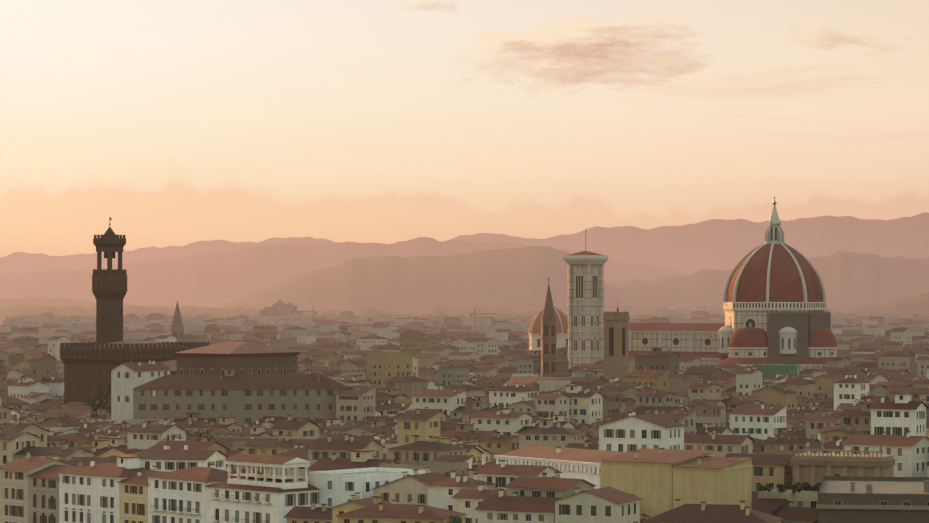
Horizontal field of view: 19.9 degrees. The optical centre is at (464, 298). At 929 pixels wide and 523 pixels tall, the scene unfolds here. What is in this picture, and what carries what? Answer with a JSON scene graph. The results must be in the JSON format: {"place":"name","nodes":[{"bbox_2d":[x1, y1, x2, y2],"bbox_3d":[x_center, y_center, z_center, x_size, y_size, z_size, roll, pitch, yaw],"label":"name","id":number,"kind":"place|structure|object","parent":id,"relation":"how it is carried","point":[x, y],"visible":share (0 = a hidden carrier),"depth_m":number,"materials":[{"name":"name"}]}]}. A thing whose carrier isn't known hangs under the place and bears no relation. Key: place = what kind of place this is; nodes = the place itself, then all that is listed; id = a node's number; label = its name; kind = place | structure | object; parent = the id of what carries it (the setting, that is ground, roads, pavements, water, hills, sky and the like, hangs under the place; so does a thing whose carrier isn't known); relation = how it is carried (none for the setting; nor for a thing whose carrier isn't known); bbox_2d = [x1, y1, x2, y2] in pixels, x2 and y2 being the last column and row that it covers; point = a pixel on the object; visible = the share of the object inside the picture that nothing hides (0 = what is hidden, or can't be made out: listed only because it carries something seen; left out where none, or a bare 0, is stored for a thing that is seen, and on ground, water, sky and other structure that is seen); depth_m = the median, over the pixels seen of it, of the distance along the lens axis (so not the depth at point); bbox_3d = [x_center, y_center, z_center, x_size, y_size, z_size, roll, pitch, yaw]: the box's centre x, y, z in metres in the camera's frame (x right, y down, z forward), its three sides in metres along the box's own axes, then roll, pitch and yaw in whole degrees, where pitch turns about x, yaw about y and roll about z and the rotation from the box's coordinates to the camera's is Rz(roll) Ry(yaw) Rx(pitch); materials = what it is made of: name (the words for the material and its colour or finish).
{"place":"outdoors","nodes":[
{"label":"outdoors","id":0,"kind":"place"},
{"bbox_2d":[0,246,638,311],"bbox_3d":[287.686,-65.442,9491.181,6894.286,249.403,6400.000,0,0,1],"label":"hills","id":1,"kind":"structure","parent":0,"point":[512,279],"depth_m":7936.95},
{"bbox_2d":[0,237,688,306],"bbox_3d":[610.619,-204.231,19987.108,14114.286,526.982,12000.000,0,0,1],"label":"mountains","id":2,"kind":"structure","parent":0,"point":[207,280],"depth_m":18085.39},
{"bbox_2d":[0,212,928,274],"bbox_3d":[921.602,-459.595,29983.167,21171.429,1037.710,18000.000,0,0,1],"label":"mountains","id":3,"kind":"structure","parent":0,"point":[715,244],"depth_m":27749.13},
{"bbox_2d":[0,292,928,324],"bbox_3d":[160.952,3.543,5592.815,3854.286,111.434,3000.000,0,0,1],"label":"hills","id":4,"kind":"structure","parent":0,"point":[918,305],"depth_m":5273.62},
{"bbox_2d":[0,0,928,256],"label":"sky","id":5,"kind":"structure","parent":0,"point":[174,122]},
{"bbox_2d":[609,251,928,309],"bbox_3d":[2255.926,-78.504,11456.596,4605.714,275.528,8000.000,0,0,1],"label":"hills","id":6,"kind":"structure","parent":0,"point":[850,280],"depth_m":9781.69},
{"label":"ground","id":7,"kind":"structure","parent":0,"visible":0},
{"bbox_2d":[87,390,110,413],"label":"holm oak tree","id":8,"kind":"object","parent":7,"relation":"on","point":[102,404],"visible":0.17,"depth_m":1037.07,"materials":[{"name":"green plant"}]},
{"bbox_2d":[171,300,183,341],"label":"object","id":9,"kind":"structure","parent":7,"relation":"on","point":[177,329],"depth_m":2046.49,"materials":[{"name":"stone"}]},
{"bbox_2d":[60,217,299,405],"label":"palace with tower","id":10,"kind":"structure","parent":7,"relation":"on","point":[88,366],"depth_m":1098.15,"materials":[{"name":"stone"}]},
{"bbox_2d":[256,300,304,316],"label":"novoli law courts","id":11,"kind":"object","parent":7,"relation":"on","point":[279,308],"visible":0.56,"depth_m":4704.02,"materials":[{"name":"paint"}]},
{"bbox_2d":[297,310,495,325],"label":"construction cranes","id":12,"kind":"object","parent":7,"relation":"on","point":[471,314],"visible":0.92,"depth_m":3498.27,"materials":[{"name":"grey metal"}]},
{"bbox_2d":[449,515,461,522],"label":"palm tree","id":13,"kind":"object","parent":7,"relation":"on","point":[455,519],"visible":1,"depth_m":491.38,"materials":[{"name":"green plant"}]},
{"bbox_2d":[0,326,928,353],"bbox_3d":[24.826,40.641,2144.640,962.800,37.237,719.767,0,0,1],"label":"city buildings","id":14,"kind":"structure","parent":7,"relation":"on","point":[298,339],"depth_m":2111.78,"materials":[{"name":"paint"}]},
{"bbox_2d":[0,360,928,522],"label":"houses","id":15,"kind":"structure","parent":7,"relation":"on","point":[663,485],"depth_m":578.10,"materials":[{"name":"paint"}]},
{"bbox_2d":[758,482,819,497],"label":"trees","id":16,"kind":"object","parent":15,"relation":"on","point":[781,489],"depth_m":567.87,"materials":[{"name":"green plant"}]},
{"bbox_2d":[0,374,928,461],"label":"city buildings","id":17,"kind":"structure","parent":7,"relation":"on","point":[498,420],"depth_m":864.01,"materials":[{"name":"paint"}]},
{"bbox_2d":[0,393,928,522],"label":"buildings","id":18,"kind":"structure","parent":7,"relation":"on","point":[422,444],"depth_m":627.65,"materials":[{"name":"paint"}]},
{"bbox_2d":[0,347,928,422],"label":"houses","id":19,"kind":"structure","parent":7,"relation":"on","point":[34,385],"depth_m":1137.37,"materials":[{"name":"paint"}]},
{"bbox_2d":[753,363,796,380],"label":"scaffold netting","id":20,"kind":"object","parent":19,"relation":"on","point":[774,369],"visible":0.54,"depth_m":1322.97,"materials":[{"name":"green fabric"}]},
{"bbox_2d":[0,335,928,379],"bbox_3d":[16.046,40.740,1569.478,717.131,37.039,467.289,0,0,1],"label":"houses","id":21,"kind":"structure","parent":7,"relation":"on","point":[484,358],"depth_m":1548.31,"materials":[{"name":"paint"}]},
{"bbox_2d":[0,317,928,340],"bbox_3d":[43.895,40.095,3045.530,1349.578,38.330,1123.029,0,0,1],"label":"houses","id":22,"kind":"structure","parent":7,"relation":"on","point":[237,330],"depth_m":3021.49,"materials":[{"name":"paint"}]},
{"bbox_2d":[3,311,928,325],"bbox_3d":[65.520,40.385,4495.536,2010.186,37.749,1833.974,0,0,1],"label":"houses","id":23,"kind":"structure","parent":7,"relation":"on","point":[857,319],"depth_m":4267.34,"materials":[{"name":"paint"}]},
{"bbox_2d":[182,305,847,312],"bbox_3d":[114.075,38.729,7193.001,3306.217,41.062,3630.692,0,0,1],"label":"distant buildings","id":24,"kind":"structure","parent":7,"relation":"on","point":[702,307],"depth_m":7488.55,"materials":[{"name":"paint"}]},
{"bbox_2d":[502,279,570,386],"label":"church spire","id":25,"kind":"structure","parent":7,"relation":"on","point":[548,338],"depth_m":1141.62,"materials":[{"name":"stone"}]},
{"bbox_2d":[528,299,567,350],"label":"chapel dome","id":26,"kind":"structure","parent":7,"relation":"on","point":[534,333],"depth_m":1764.54,"materials":[{"name":"ceramic"}]},
{"bbox_2d":[563,251,608,368],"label":"bell tower","id":27,"kind":"structure","parent":7,"relation":"on","point":[585,305],"depth_m":1469.80,"materials":[{"name":"stone"}]},
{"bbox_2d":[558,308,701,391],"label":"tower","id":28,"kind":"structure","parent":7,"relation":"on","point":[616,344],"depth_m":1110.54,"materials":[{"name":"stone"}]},
{"bbox_2d":[629,196,837,376],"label":"cathedral","id":29,"kind":"structure","parent":7,"relation":"on","point":[774,272],"depth_m":1425.76,"materials":[{"name":"stone"}]},
{"bbox_2d":[767,310,830,364],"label":"wall","id":30,"kind":"structure","parent":29,"relation":"attached to","point":[777,322],"depth_m":1414.45,"materials":[{"name":"grey stone"}]},
{"bbox_2d":[790,444,894,490],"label":"building","id":31,"kind":"structure","parent":7,"relation":"on","point":[812,469],"depth_m":601.78,"materials":[{"name":"paint"}]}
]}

